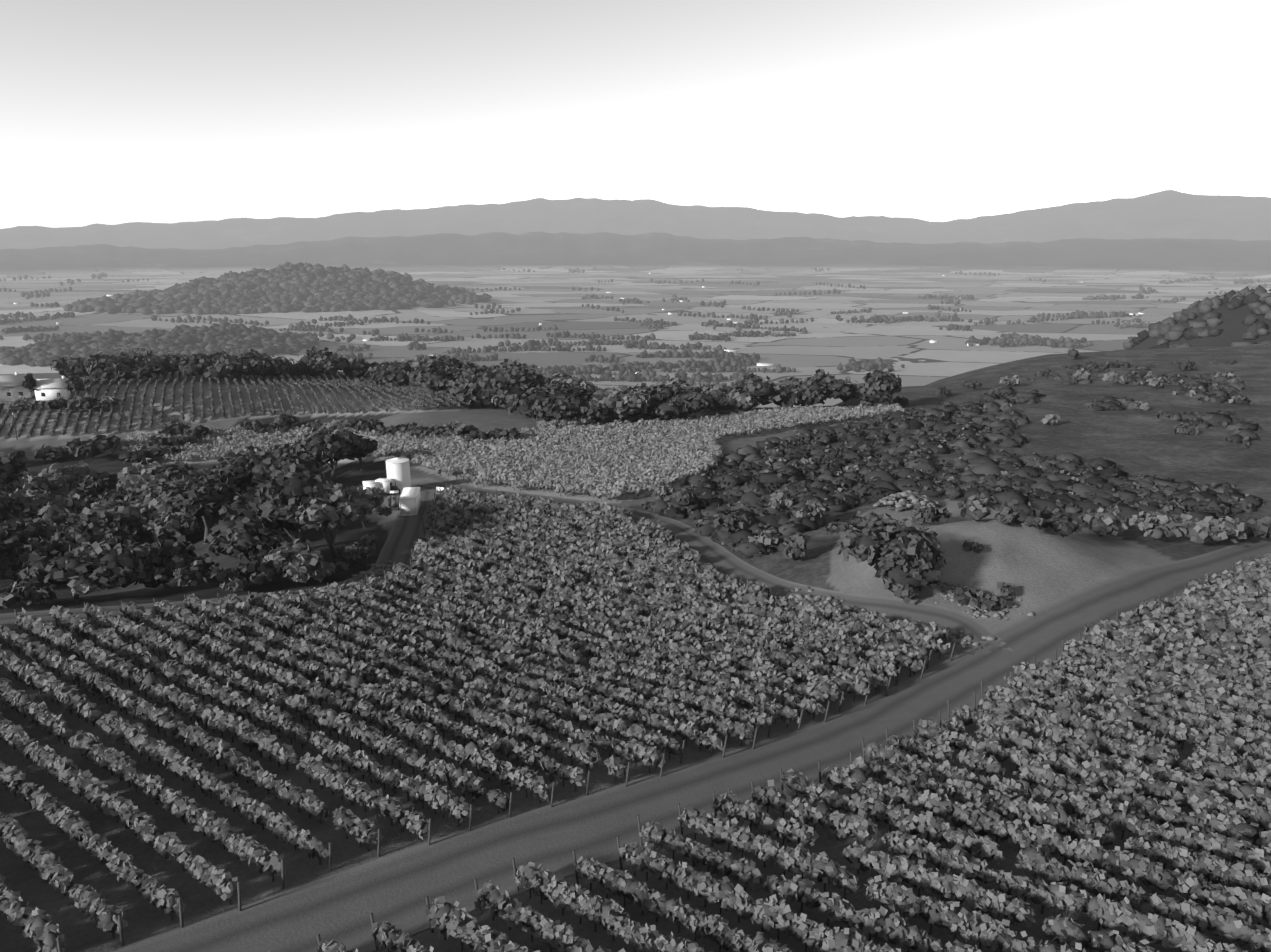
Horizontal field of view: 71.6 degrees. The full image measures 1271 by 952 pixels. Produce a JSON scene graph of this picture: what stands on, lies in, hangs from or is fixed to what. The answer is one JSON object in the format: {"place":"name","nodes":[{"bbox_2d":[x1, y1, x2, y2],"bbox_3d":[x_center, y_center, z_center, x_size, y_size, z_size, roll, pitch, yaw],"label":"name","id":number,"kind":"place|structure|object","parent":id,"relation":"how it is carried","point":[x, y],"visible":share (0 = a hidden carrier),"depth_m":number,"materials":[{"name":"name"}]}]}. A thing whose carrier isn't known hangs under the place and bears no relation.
{"place":"outdoors","nodes":[
{"label":"outdoors","id":0,"kind":"place"},
{"bbox_2d":[0,484,439,629],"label":"road","id":1,"kind":"structure","parent":0,"point":[399,544],"depth_m":111.84,"materials":[{"name":"grey soil"}]},
{"bbox_2d":[399,487,420,515],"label":"shed","id":2,"kind":"structure","parent":1,"relation":"on","point":[410,501],"depth_m":127.68,"materials":[{"name":"white paint"}]},
{"bbox_2d":[13,273,1144,375],"bbox_3d":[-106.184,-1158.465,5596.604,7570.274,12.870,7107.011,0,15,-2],"label":"distant buildings","id":3,"kind":"structure","parent":0,"point":[760,364],"depth_m":3056.67,"materials":[{"name":"white paint"}]},
{"bbox_2d":[0,190,1270,951],"bbox_3d":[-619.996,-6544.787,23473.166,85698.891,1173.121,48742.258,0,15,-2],"label":"terrain","id":4,"kind":"structure","parent":0,"point":[1116,246],"depth_m":393.87,"materials":[{"name":"grey soil"}]},
{"bbox_2d":[7,407,17,439],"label":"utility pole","id":5,"kind":"object","parent":4,"relation":"on","point":[13,421],"visible":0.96,"depth_m":239.85,"materials":[{"name":"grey wood"}]},
{"bbox_2d":[0,372,34,400],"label":"farmhouse","id":6,"kind":"object","parent":4,"relation":"on","point":[11,387],"visible":0.85,"depth_m":271.98,"materials":[{"name":"white paint"}]},
{"bbox_2d":[31,376,75,400],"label":"farmhouse","id":7,"kind":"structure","parent":4,"relation":"on","point":[48,389],"depth_m":272.88,"materials":[{"name":"white paint"}]},
{"bbox_2d":[22,352,108,391],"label":"garden trees","id":8,"kind":"object","parent":4,"relation":"on","point":[72,382],"visible":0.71,"depth_m":272.83,"materials":[{"name":"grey plant"}]},
{"bbox_2d":[0,395,173,437],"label":"vineyard","id":9,"kind":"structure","parent":4,"relation":"on","point":[56,421],"depth_m":252.81,"materials":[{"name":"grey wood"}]},
{"bbox_2d":[0,427,391,607],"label":"woodland trees","id":10,"kind":"object","parent":4,"relation":"on","point":[92,526],"visible":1,"depth_m":130.39,"materials":[{"name":"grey plant"}]},
{"bbox_2d":[65,370,470,421],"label":"vineyard","id":11,"kind":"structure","parent":4,"relation":"on","point":[427,395],"depth_m":278.96,"materials":[{"name":"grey plant"}]},
{"bbox_2d":[111,424,465,460],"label":"vineyard","id":12,"kind":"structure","parent":4,"relation":"on","point":[399,443],"depth_m":232.24,"materials":[{"name":"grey plant"}]},
{"bbox_2d":[362,480,379,489],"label":"tank","id":13,"kind":"object","parent":4,"relation":"on","point":[371,483],"visible":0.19,"depth_m":137.92,"materials":[{"name":"white paint"}]},
{"bbox_2d":[375,478,392,495],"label":"tank","id":14,"kind":"object","parent":4,"relation":"on","point":[386,484],"visible":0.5,"depth_m":138.57,"materials":[{"name":"white paint"}]},
{"bbox_2d":[388,490,399,509],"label":"tractor","id":15,"kind":"object","parent":4,"relation":"on","point":[394,501],"visible":0.73,"depth_m":131.47,"materials":[{"name":"grey paint"}]},
{"bbox_2d":[391,482,399,494],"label":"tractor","id":16,"kind":"object","parent":4,"relation":"on","point":[395,487],"visible":0.17,"depth_m":139.57,"materials":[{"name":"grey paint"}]},
{"bbox_2d":[385,457,410,492],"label":"water tank","id":17,"kind":"object","parent":4,"relation":"on","point":[397,469],"visible":0.83,"depth_m":140.07,"materials":[{"name":"white metal"}]},
{"bbox_2d":[436,487,449,492],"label":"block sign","id":18,"kind":"object","parent":4,"relation":"on","point":[438,489],"visible":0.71,"depth_m":137.89,"materials":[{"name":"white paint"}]},
{"bbox_2d":[2,345,901,462],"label":"tree line","id":19,"kind":"object","parent":4,"relation":"on","point":[515,389],"visible":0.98,"depth_m":229.11,"materials":[{"name":"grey plant"}]},
{"bbox_2d":[0,484,955,951],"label":"vines","id":20,"kind":"object","parent":4,"relation":"on","point":[646,588],"visible":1,"depth_m":72.51,"materials":[{"name":"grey plant"}]},
{"bbox_2d":[0,261,1270,390],"bbox_3d":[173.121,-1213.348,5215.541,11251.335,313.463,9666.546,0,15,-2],"label":"valley trees","id":21,"kind":"object","parent":4,"relation":"on","point":[345,287],"visible":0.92,"depth_m":3171.72,"materials":[{"name":"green plant"}]},
{"bbox_2d":[536,406,739,428],"bbox_3d":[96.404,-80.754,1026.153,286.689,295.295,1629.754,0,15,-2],"label":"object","id":22,"kind":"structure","parent":4,"relation":"on","point":[566,421],"depth_m":206.27,"materials":[{"name":"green plant"}]},
{"bbox_2d":[246,490,1034,648],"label":"bushes","id":23,"kind":"object","parent":4,"relation":"on","point":[900,500],"visible":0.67,"depth_m":94.40,"materials":[{"name":"grey"}]},
{"bbox_2d":[406,403,905,501],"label":"vineyard","id":24,"kind":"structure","parent":4,"relation":"on","point":[648,455],"depth_m":165.68,"materials":[{"name":"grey plant"}]},
{"bbox_2d":[268,552,1270,951],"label":"vineyard","id":25,"kind":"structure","parent":4,"relation":"on","point":[1212,634],"depth_m":51.17,"materials":[{"name":"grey plant"}]},
{"bbox_2d":[641,359,1263,558],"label":"shrubs","id":26,"kind":"object","parent":4,"relation":"on","point":[1068,482],"visible":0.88,"depth_m":148.94,"materials":[{"name":"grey plant"}]},
{"bbox_2d":[651,348,1270,609],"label":"bushes","id":27,"kind":"object","parent":4,"relation":"on","point":[904,559],"visible":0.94,"depth_m":107.69,"materials":[{"name":"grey plant"}]},
{"bbox_2d":[0,0,1270,228],"label":"sky","id":28,"kind":"structure","parent":0,"point":[113,112],"materials":[{"name":"white"}]},
{"bbox_2d":[106,537,1270,951],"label":"road","id":29,"kind":"structure","parent":0,"point":[396,889],"depth_m":55.32,"materials":[{"name":"grey soil"}]},
{"bbox_2d":[416,482,1012,656],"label":"road","id":30,"kind":"structure","parent":0,"point":[723,559],"depth_m":95.17,"materials":[{"name":"grey soil"}]}
]}

